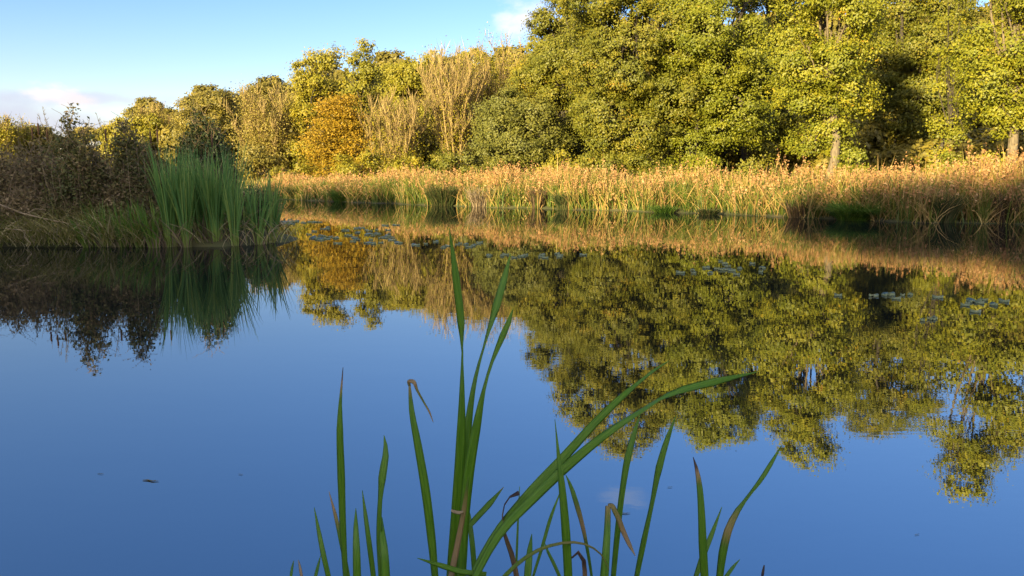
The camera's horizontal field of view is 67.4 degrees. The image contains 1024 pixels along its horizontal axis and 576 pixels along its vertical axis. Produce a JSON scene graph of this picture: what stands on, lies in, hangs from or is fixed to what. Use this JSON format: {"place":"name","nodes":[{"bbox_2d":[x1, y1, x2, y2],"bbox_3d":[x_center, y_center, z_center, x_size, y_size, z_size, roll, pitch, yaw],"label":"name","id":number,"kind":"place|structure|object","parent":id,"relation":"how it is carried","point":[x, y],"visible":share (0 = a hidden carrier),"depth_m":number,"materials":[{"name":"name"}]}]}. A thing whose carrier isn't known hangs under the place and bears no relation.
{"place":"outdoors","nodes":[
{"label":"outdoors","id":0,"kind":"place"},
{"bbox_2d":[0,0,1021,157],"label":"sky","id":1,"kind":"structure","parent":0,"point":[101,56],"materials":[{"name":"blue"}]},
{"bbox_2d":[0,199,1023,575],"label":"water","id":2,"kind":"structure","parent":0,"point":[200,387],"depth_m":5.60,"materials":[{"name":"blue liquid"}]},
{"bbox_2d":[420,183,461,205],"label":"sedge tussock","id":3,"kind":"object","parent":2,"relation":"on","point":[435,196],"visible":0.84,"depth_m":33.98,"materials":[{"name":"plant"}]},
{"bbox_2d":[462,183,499,206],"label":"sedge tussock","id":4,"kind":"object","parent":2,"relation":"on","point":[474,199],"visible":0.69,"depth_m":32.93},
{"bbox_2d":[247,141,1023,223],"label":"reeds","id":5,"kind":"object","parent":2,"relation":"on","point":[915,210],"visible":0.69,"depth_m":28.50,"materials":[{"name":"plant"}]},
{"bbox_2d":[811,199,898,220],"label":"sedge tussock","id":6,"kind":"object","parent":2,"relation":"on","point":[845,212],"visible":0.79,"depth_m":24.16,"materials":[{"name":"plant"}]},
{"bbox_2d":[987,189,1023,223],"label":"sedge tussock","id":7,"kind":"object","parent":2,"relation":"on","point":[1005,211],"visible":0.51,"depth_m":22.88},
{"bbox_2d":[0,158,1023,246],"bbox_3d":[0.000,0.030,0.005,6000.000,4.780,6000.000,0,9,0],"label":"ground","id":8,"kind":"structure","parent":0,"point":[209,244],"depth_m":23.05,"materials":[{"name":"soil"}]},
{"bbox_2d":[0,113,41,163],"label":"willow tree","id":9,"kind":"object","parent":8,"relation":"on","point":[7,127],"visible":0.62,"depth_m":78.68,"materials":[{"name":"yellow plant"}]},
{"bbox_2d":[0,138,48,207],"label":"bramble shrub","id":10,"kind":"object","parent":8,"relation":"on","point":[5,181],"visible":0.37,"depth_m":16.87,"materials":[{"name":"brown plant"}]},
{"bbox_2d":[0,179,54,236],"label":"bramble shrub","id":11,"kind":"object","parent":8,"relation":"on","point":[18,205],"visible":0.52,"depth_m":16.36,"materials":[{"name":"brown plant"}]},
{"bbox_2d":[3,133,59,190],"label":"bramble shrub","id":12,"kind":"object","parent":8,"relation":"on","point":[33,164],"visible":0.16,"depth_m":17.53,"materials":[{"name":"brown plant"}]},
{"bbox_2d":[12,123,63,160],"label":"willow tree","id":13,"kind":"object","parent":8,"relation":"on","point":[41,136],"visible":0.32,"depth_m":81.42,"materials":[{"name":"green plant"}]},
{"bbox_2d":[18,176,101,231],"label":"bramble shrub","id":14,"kind":"object","parent":8,"relation":"on","point":[41,201],"visible":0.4,"depth_m":16.50,"materials":[{"name":"brown plant"}]},
{"bbox_2d":[31,102,114,220],"bbox_3d":[-9.527,-2.568,16.727,1.628,2.887,1.461,-4,10,-25],"label":"bramble shrub","id":15,"kind":"object","parent":8,"relation":"on","point":[76,164],"visible":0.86,"depth_m":16.54,"materials":[{"name":"green plant"}]},
{"bbox_2d":[44,138,115,205],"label":"bramble shrub","id":16,"kind":"object","parent":8,"relation":"on","point":[107,161],"visible":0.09,"depth_m":17.18,"materials":[{"name":"brown plant"}]},
{"bbox_2d":[75,198,117,246],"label":"iris clump","id":17,"kind":"object","parent":8,"relation":"on","point":[91,220],"visible":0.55,"depth_m":16.03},
{"bbox_2d":[98,201,132,247],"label":"iris clump","id":18,"kind":"object","parent":8,"relation":"on","point":[117,233],"visible":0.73,"depth_m":15.96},
{"bbox_2d":[84,165,162,228],"bbox_3d":[-8.344,-1.828,16.788,1.588,1.877,1.469,5,10,31],"label":"bramble shrub","id":19,"kind":"object","parent":8,"relation":"on","point":[108,200],"visible":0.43,"depth_m":16.55,"materials":[{"name":"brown plant"}]},
{"bbox_2d":[96,109,158,224],"bbox_3d":[-8.341,-2.446,16.711,1.342,2.852,1.245,5,10,32],"label":"bramble shrub","id":20,"kind":"object","parent":8,"relation":"on","point":[124,165],"visible":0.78,"depth_m":16.57,"materials":[{"name":"green plant"}]},
{"bbox_2d":[86,112,168,164],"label":"ash tree","id":21,"kind":"object","parent":8,"relation":"on","point":[143,128],"visible":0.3,"depth_m":71.64,"materials":[{"name":"green plant"}]},
{"bbox_2d":[113,194,158,247],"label":"iris clump","id":22,"kind":"object","parent":8,"relation":"on","point":[130,229],"visible":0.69,"depth_m":15.95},
{"bbox_2d":[104,135,171,204],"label":"bramble shrub","id":23,"kind":"object","parent":8,"relation":"on","point":[154,153],"visible":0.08,"depth_m":17.48,"materials":[{"name":"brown plant"}]},
{"bbox_2d":[130,196,165,247],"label":"iris clump","id":24,"kind":"object","parent":8,"relation":"on","point":[150,242],"visible":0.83,"depth_m":15.81,"materials":[{"name":"plant"}]},
{"bbox_2d":[120,95,177,123],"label":"woodland tree","id":25,"kind":"object","parent":8,"relation":"on","point":[144,101],"visible":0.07,"depth_m":89.43,"materials":[{"name":"green plant"}]},
{"bbox_2d":[118,130,197,246],"bbox_3d":[-7.281,-2.036,15.872,2.106,2.511,2.375,9,12,44],"label":"cattail clump","id":26,"kind":"object","parent":8,"relation":"on","point":[164,202],"visible":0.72,"depth_m":15.87,"materials":[{"name":"plant"}]},
{"bbox_2d":[127,100,189,168],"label":"willow tree","id":27,"kind":"object","parent":8,"relation":"on","point":[156,111],"visible":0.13,"depth_m":73.03,"materials":[{"name":"green plant"}]},
{"bbox_2d":[0,198,319,247],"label":"bank grass","id":28,"kind":"structure","parent":8,"relation":"on","point":[47,230],"depth_m":15.97,"materials":[{"name":"plant"}]},
{"bbox_2d":[154,123,178,164],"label":"shrub","id":29,"kind":"object","parent":8,"relation":"on","point":[162,133],"visible":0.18,"depth_m":71.69,"materials":[{"name":"yellow plant"}]},
{"bbox_2d":[155,151,206,247],"bbox_3d":[-6.874,-1.825,15.841,1.685,2.102,1.772,-6,10,-33],"label":"cattail clump","id":30,"kind":"object","parent":8,"relation":"on","point":[182,212],"visible":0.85,"depth_m":15.85,"materials":[{"name":"plant"}]},
{"bbox_2d":[173,82,221,110],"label":"woodland tree","id":31,"kind":"object","parent":8,"relation":"on","point":[191,97],"visible":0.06,"depth_m":87.23,"materials":[{"name":"green plant"}]},
{"bbox_2d":[153,142,245,239],"bbox_3d":[-6.936,-2.018,16.457,1.965,2.296,2.666,6,11,34],"label":"cattail clump","id":32,"kind":"object","parent":8,"relation":"on","point":[198,213],"visible":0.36,"depth_m":16.38,"materials":[{"name":"plant"}]},
{"bbox_2d":[159,87,241,164],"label":"oak tree","id":33,"kind":"object","parent":8,"relation":"on","point":[180,122],"visible":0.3,"depth_m":65.51,"materials":[{"name":"green plant"}]},
{"bbox_2d":[163,99,247,187],"bbox_3d":[-7.841,-3.176,19.828,1.909,3.302,1.691,2,9,13],"label":"bramble shrub","id":34,"kind":"object","parent":8,"relation":"on","point":[196,137],"visible":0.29,"depth_m":19.47,"materials":[{"name":"green plant"}]},
{"bbox_2d":[177,146,268,242],"bbox_3d":[-6.112,-1.947,16.259,2.524,2.216,1.974,-3,9,-18],"label":"cattail clump","id":35,"kind":"object","parent":8,"relation":"on","point":[214,206],"visible":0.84,"depth_m":16.17,"materials":[{"name":"plant"}]},
{"bbox_2d":[212,88,247,172],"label":"ash tree","id":36,"kind":"object","parent":8,"relation":"on","point":[238,108],"visible":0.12,"depth_m":69.44,"materials":[{"name":"green plant"}]},
{"bbox_2d":[203,138,258,227],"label":"cattail clump","id":37,"kind":"object","parent":8,"relation":"on","point":[231,177],"visible":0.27,"depth_m":17.26,"materials":[{"name":"plant"}]},
{"bbox_2d":[210,169,259,245],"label":"cattail clump","id":38,"kind":"object","parent":8,"relation":"on","point":[233,219],"visible":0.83,"depth_m":16.20,"materials":[{"name":"plant"}]},
{"bbox_2d":[231,178,264,230],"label":"cattail clump","id":39,"kind":"object","parent":8,"relation":"on","point":[248,214],"visible":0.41,"depth_m":17.14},
{"bbox_2d":[208,77,299,178],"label":"willow tree","id":40,"kind":"object","parent":8,"relation":"on","point":[271,134],"visible":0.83,"depth_m":57.94,"materials":[{"name":"beige plant"}]},
{"bbox_2d":[232,142,292,184],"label":"shrub","id":41,"kind":"object","parent":8,"relation":"on","point":[262,159],"visible":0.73,"depth_m":52.71,"materials":[{"name":"green plant"}]},
{"bbox_2d":[239,173,285,228],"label":"bramble shrub","id":42,"kind":"object","parent":8,"relation":"on","point":[262,191],"visible":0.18,"depth_m":18.28,"materials":[{"name":"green plant"}]},
{"bbox_2d":[239,168,286,244],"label":"cattail clump","id":43,"kind":"object","parent":8,"relation":"on","point":[257,241],"visible":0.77,"depth_m":16.50,"materials":[{"name":"plant"}]},
{"bbox_2d":[241,79,301,165],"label":"ash tree","id":44,"kind":"object","parent":8,"relation":"on","point":[264,88],"visible":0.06,"depth_m":70.71,"materials":[{"name":"green plant"}]},
{"bbox_2d":[257,168,304,242],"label":"cattail clump","id":45,"kind":"object","parent":8,"relation":"on","point":[273,213],"visible":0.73,"depth_m":16.76,"materials":[{"name":"plant"}]},
{"bbox_2d":[275,116,309,175],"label":"shrub","id":46,"kind":"object","parent":8,"relation":"on","point":[289,158],"visible":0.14,"depth_m":68.14,"materials":[{"name":"green plant"}]},
{"bbox_2d":[269,158,321,179],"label":"shrub","id":47,"kind":"object","parent":8,"relation":"on","point":[302,168],"visible":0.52,"depth_m":48.83,"materials":[{"name":"yellow plant"}]},
{"bbox_2d":[283,41,360,177],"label":"ash tree","id":48,"kind":"object","parent":8,"relation":"on","point":[317,81],"visible":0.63,"depth_m":57.46,"materials":[{"name":"green plant"}]},
{"bbox_2d":[314,507,330,575],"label":"cattail shoot","id":49,"kind":"object","parent":8,"relation":"on","point":[323,555],"visible":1,"depth_m":1.78,"materials":[{"name":"green plant"}]},
{"bbox_2d":[283,62,383,118],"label":"woodland tree","id":50,"kind":"object","parent":8,"relation":"on","point":[338,72],"visible":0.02,"depth_m":79.72,"materials":[{"name":"green plant"}]},
{"bbox_2d":[286,92,391,180],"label":"beech tree","id":51,"kind":"object","parent":8,"relation":"on","point":[348,117],"visible":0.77,"depth_m":49.84,"materials":[{"name":"orange plant"}]},
{"bbox_2d":[336,369,347,575],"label":"cattail shoot","id":52,"kind":"object","parent":8,"relation":"on","point":[341,480],"visible":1,"depth_m":1.80,"materials":[{"name":"green plant"}]},
{"bbox_2d":[353,509,360,575],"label":"cattail shoot","id":53,"kind":"object","parent":8,"relation":"on","point":[356,559],"visible":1,"depth_m":1.73,"materials":[{"name":"green plant"}]},
{"bbox_2d":[326,147,388,179],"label":"shrub","id":54,"kind":"object","parent":8,"relation":"on","point":[371,160],"visible":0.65,"depth_m":45.84,"materials":[{"name":"green plant"}]},
{"bbox_2d":[339,38,384,130],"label":"ash tree","id":55,"kind":"object","parent":8,"relation":"on","point":[366,69],"visible":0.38,"depth_m":65.36,"materials":[{"name":"green plant"}]},
{"bbox_2d":[362,490,375,575],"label":"cattail shoot","id":56,"kind":"object","parent":8,"relation":"on","point":[369,548],"visible":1,"depth_m":1.94,"materials":[{"name":"green plant"}]},
{"bbox_2d":[376,436,389,575],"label":"cattail shoot","id":57,"kind":"object","parent":8,"relation":"on","point":[382,557],"visible":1,"depth_m":1.82,"materials":[{"name":"green plant"}]},
{"bbox_2d":[356,47,414,101],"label":"woodland tree","id":58,"kind":"object","parent":8,"relation":"on","point":[383,56],"visible":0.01,"depth_m":82.94,"materials":[{"name":"green plant"}]},
{"bbox_2d":[353,83,437,175],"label":"willow tree","id":59,"kind":"object","parent":8,"relation":"on","point":[401,132],"visible":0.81,"depth_m":49.56,"materials":[{"name":"yellow plant"}]},
{"bbox_2d":[361,53,447,134],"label":"ash tree","id":60,"kind":"object","parent":8,"relation":"on","point":[402,70],"visible":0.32,"depth_m":60.51,"materials":[{"name":"green plant"}]},
{"bbox_2d":[368,118,440,170],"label":"shrub","id":61,"kind":"object","parent":8,"relation":"on","point":[425,150],"visible":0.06,"depth_m":57.36,"materials":[{"name":"green plant"}]},
{"bbox_2d":[382,151,427,174],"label":"shrub","id":62,"kind":"object","parent":8,"relation":"on","point":[413,160],"visible":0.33,"depth_m":44.92,"materials":[{"name":"yellow plant"}]},
{"bbox_2d":[407,379,437,575],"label":"cattail shoot","id":63,"kind":"object","parent":8,"relation":"on","point":[426,499],"visible":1,"depth_m":1.82,"materials":[{"name":"green plant"}]},
{"bbox_2d":[420,143,475,178],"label":"shrub","id":64,"kind":"object","parent":8,"relation":"on","point":[443,160],"visible":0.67,"depth_m":45.03,"materials":[{"name":"green plant"}]},
{"bbox_2d":[407,35,505,175],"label":"willow tree","id":65,"kind":"object","parent":8,"relation":"on","point":[454,104],"visible":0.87,"depth_m":50.85,"materials":[{"name":"yellow plant"}]},
{"bbox_2d":[411,55,506,129],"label":"woodland tree","id":66,"kind":"object","parent":8,"relation":"on","point":[420,92],"visible":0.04,"depth_m":62.02,"materials":[{"name":"green plant"}]},
{"bbox_2d":[417,228,512,575],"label":"cattail plant","id":67,"kind":"object","parent":8,"relation":"on","point":[462,522],"visible":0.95,"depth_m":1.82,"materials":[{"name":"green plant"}]},
{"bbox_2d":[456,140,516,177],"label":"shrub","id":68,"kind":"object","parent":8,"relation":"on","point":[482,149],"visible":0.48,"depth_m":41.88,"materials":[{"name":"green plant"}]},
{"bbox_2d":[447,22,527,158],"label":"willow tree","id":69,"kind":"object","parent":8,"relation":"on","point":[489,91],"visible":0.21,"depth_m":54.05,"materials":[{"name":"yellow plant"}]},
{"bbox_2d":[502,491,519,575],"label":"dead stalk","id":70,"kind":"object","parent":8,"relation":"on","point":[511,554],"visible":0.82,"depth_m":1.76,"materials":[{"name":"brown plant"}]},
{"bbox_2d":[487,42,555,101],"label":"woodland tree","id":71,"kind":"object","parent":8,"relation":"on","point":[508,47],"visible":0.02,"depth_m":70.82,"materials":[{"name":"green plant"}]},
{"bbox_2d":[464,82,580,177],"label":"oak tree","id":72,"kind":"object","parent":8,"relation":"on","point":[511,125],"visible":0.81,"depth_m":42.83,"materials":[{"name":"green plant"}]},
{"bbox_2d":[502,541,608,575],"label":"grass plant","id":73,"kind":"object","parent":8,"relation":"on","point":[511,569],"depth_m":1.63,"materials":[{"name":"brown plant"}]},
{"bbox_2d":[503,0,610,168],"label":"oak tree","id":74,"kind":"object","parent":8,"relation":"on","point":[541,77],"visible":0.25,"depth_m":45.45,"materials":[{"name":"green plant"}]},
{"bbox_2d":[531,144,584,173],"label":"shrub","id":75,"kind":"object","parent":8,"relation":"on","point":[549,162],"visible":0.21,"depth_m":39.23,"materials":[{"name":"green plant"}]},
{"bbox_2d":[555,422,571,575],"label":"cattail shoot","id":76,"kind":"object","parent":8,"relation":"on","point":[566,548],"visible":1,"depth_m":1.66,"materials":[{"name":"green plant"}]},
{"bbox_2d":[566,475,592,575],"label":"cattail shoot","id":77,"kind":"object","parent":8,"relation":"on","point":[577,507],"visible":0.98,"depth_m":1.89,"materials":[{"name":"green plant"}]},
{"bbox_2d":[566,143,628,175],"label":"shrub","id":78,"kind":"object","parent":8,"relation":"on","point":[588,161],"visible":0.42,"depth_m":37.79,"materials":[{"name":"green plant"}]},
{"bbox_2d":[472,361,756,575],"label":"cattail plant","id":79,"kind":"object","parent":8,"relation":"on","point":[542,484],"visible":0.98,"depth_m":1.75,"materials":[{"name":"green plant"}]},
{"bbox_2d":[600,503,635,575],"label":"cattail plant","id":80,"kind":"object","parent":8,"relation":"on","point":[604,570],"visible":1,"depth_m":1.76,"materials":[{"name":"green plant"}]},
{"bbox_2d":[611,415,639,575],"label":"cattail shoot","id":81,"kind":"object","parent":8,"relation":"on","point":[627,461],"visible":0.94,"depth_m":1.87,"materials":[{"name":"green plant"}]},
{"bbox_2d":[550,0,726,180],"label":"oak tree","id":82,"kind":"object","parent":8,"relation":"on","point":[621,87],"visible":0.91,"depth_m":38.88,"materials":[{"name":"green plant"}]},
{"bbox_2d":[612,146,670,180],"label":"shrub","id":83,"kind":"object","parent":8,"relation":"on","point":[631,160],"visible":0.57,"depth_m":37.16,"materials":[{"name":"green plant"}]},
{"bbox_2d":[634,416,675,575],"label":"cattail shoot","id":84,"kind":"object","parent":8,"relation":"on","point":[660,462],"visible":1,"depth_m":1.88,"materials":[{"name":"green plant"}]},
{"bbox_2d":[693,457,708,575],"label":"cattail shoot","id":85,"kind":"object","parent":8,"relation":"on","point":[702,542],"visible":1,"depth_m":1.77,"materials":[{"name":"green plant"}]},
{"bbox_2d":[676,149,726,176],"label":"shrub","id":86,"kind":"object","parent":8,"relation":"on","point":[696,163],"visible":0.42,"depth_m":36.01,"materials":[{"name":"green plant"}]},
{"bbox_2d":[669,120,741,178],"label":"shrub","id":87,"kind":"object","parent":8,"relation":"on","point":[730,158],"visible":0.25,"depth_m":48.06,"materials":[{"name":"green plant"}]},
{"bbox_2d":[640,0,784,175],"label":"oak tree","id":88,"kind":"object","parent":8,"relation":"on","point":[727,42],"visible":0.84,"depth_m":38.62,"materials":[{"name":"green plant"}]},
{"bbox_2d":[716,445,781,575],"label":"cattail shoot","id":89,"kind":"object","parent":8,"relation":"on","point":[724,543],"visible":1,"depth_m":1.77,"materials":[{"name":"green plant"}]},
{"bbox_2d":[726,150,780,179],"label":"shrub","id":90,"kind":"object","parent":8,"relation":"on","point":[752,165],"visible":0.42,"depth_m":35.16,"materials":[{"name":"green plant"}]},
{"bbox_2d":[724,0,810,168],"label":"oak tree","id":91,"kind":"object","parent":8,"relation":"on","point":[785,122],"visible":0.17,"depth_m":44.77,"materials":[{"name":"green plant"}]},
{"bbox_2d":[729,9,866,130],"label":"woodland tree","id":92,"kind":"object","parent":8,"relation":"on","point":[854,120],"visible":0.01,"depth_m":62.21,"materials":[{"name":"green plant"}]},
{"bbox_2d":[775,115,873,180],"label":"shrub","id":93,"kind":"object","parent":8,"relation":"on","point":[792,162],"visible":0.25,"depth_m":46.46,"materials":[{"name":"green plant"}]},
{"bbox_2d":[753,0,900,182],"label":"oak tree","id":94,"kind":"object","parent":8,"relation":"on","point":[831,83],"visible":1,"depth_m":32.74,"materials":[{"name":"green plant"}]},
{"bbox_2d":[828,143,876,177],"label":"shrub","id":95,"kind":"object","parent":8,"relation":"on","point":[855,156],"visible":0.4,"depth_m":31.35,"materials":[{"name":"green plant"}]},
{"bbox_2d":[828,118,899,177],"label":"shrub","id":96,"kind":"object","parent":8,"relation":"on","point":[873,133],"visible":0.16,"depth_m":48.47,"materials":[{"name":"green plant"}]},
{"bbox_2d":[862,136,934,180],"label":"shrub","id":97,"kind":"object","parent":8,"relation":"on","point":[898,152],"visible":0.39,"depth_m":46.14,"materials":[{"name":"green plant"}]},
{"bbox_2d":[842,5,984,150],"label":"woodland tree","id":98,"kind":"object","parent":8,"relation":"on","point":[973,114],"visible":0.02,"depth_m":66.27,"materials":[{"name":"green plant"}]},
{"bbox_2d":[844,0,1000,151],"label":"oak tree","id":99,"kind":"object","parent":8,"relation":"on","point":[901,70],"visible":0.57,"depth_m":46.49,"materials":[{"name":"green plant"}]},
{"bbox_2d":[901,130,976,175],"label":"shrub","id":100,"kind":"object","parent":8,"relation":"on","point":[926,147],"visible":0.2,"depth_m":46.32,"materials":[{"name":"green plant"}]},
{"bbox_2d":[920,147,975,177],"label":"shrub","id":101,"kind":"object","parent":8,"relation":"on","point":[946,155],"visible":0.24,"depth_m":30.41,"materials":[{"name":"green plant"}]},
{"bbox_2d":[923,191,975,222],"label":"sedge tussock","id":102,"kind":"object","parent":8,"relation":"on","point":[947,217],"visible":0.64,"depth_m":23.11,"materials":[{"name":"plant"}]},
{"bbox_2d":[911,0,998,173],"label":"oak tree","id":103,"kind":"object","parent":8,"relation":"on","point":[949,123],"visible":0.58,"depth_m":33.93,"materials":[{"name":"green plant"}]},
{"bbox_2d":[926,128,1002,170],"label":"shrub","id":104,"kind":"object","parent":8,"relation":"on","point":[975,142],"visible":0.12,"depth_m":44.30,"materials":[{"name":"green plant"}]},
{"bbox_2d":[920,0,1021,139],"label":"woodland tree","id":105,"kind":"object","parent":8,"relation":"on","point":[993,49],"visible":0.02,"depth_m":67.20,"materials":[{"name":"green plant"}]},
{"bbox_2d":[940,0,1023,169],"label":"oak tree","id":106,"kind":"object","parent":8,"relation":"on","point":[1007,90],"visible":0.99,"depth_m":29.84,"materials":[{"name":"green plant"}]},
{"bbox_2d":[964,124,1023,168],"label":"shrub","id":107,"kind":"object","parent":8,"relation":"on","point":[993,147],"visible":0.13,"depth_m":42.86,"materials":[{"name":"green plant"}]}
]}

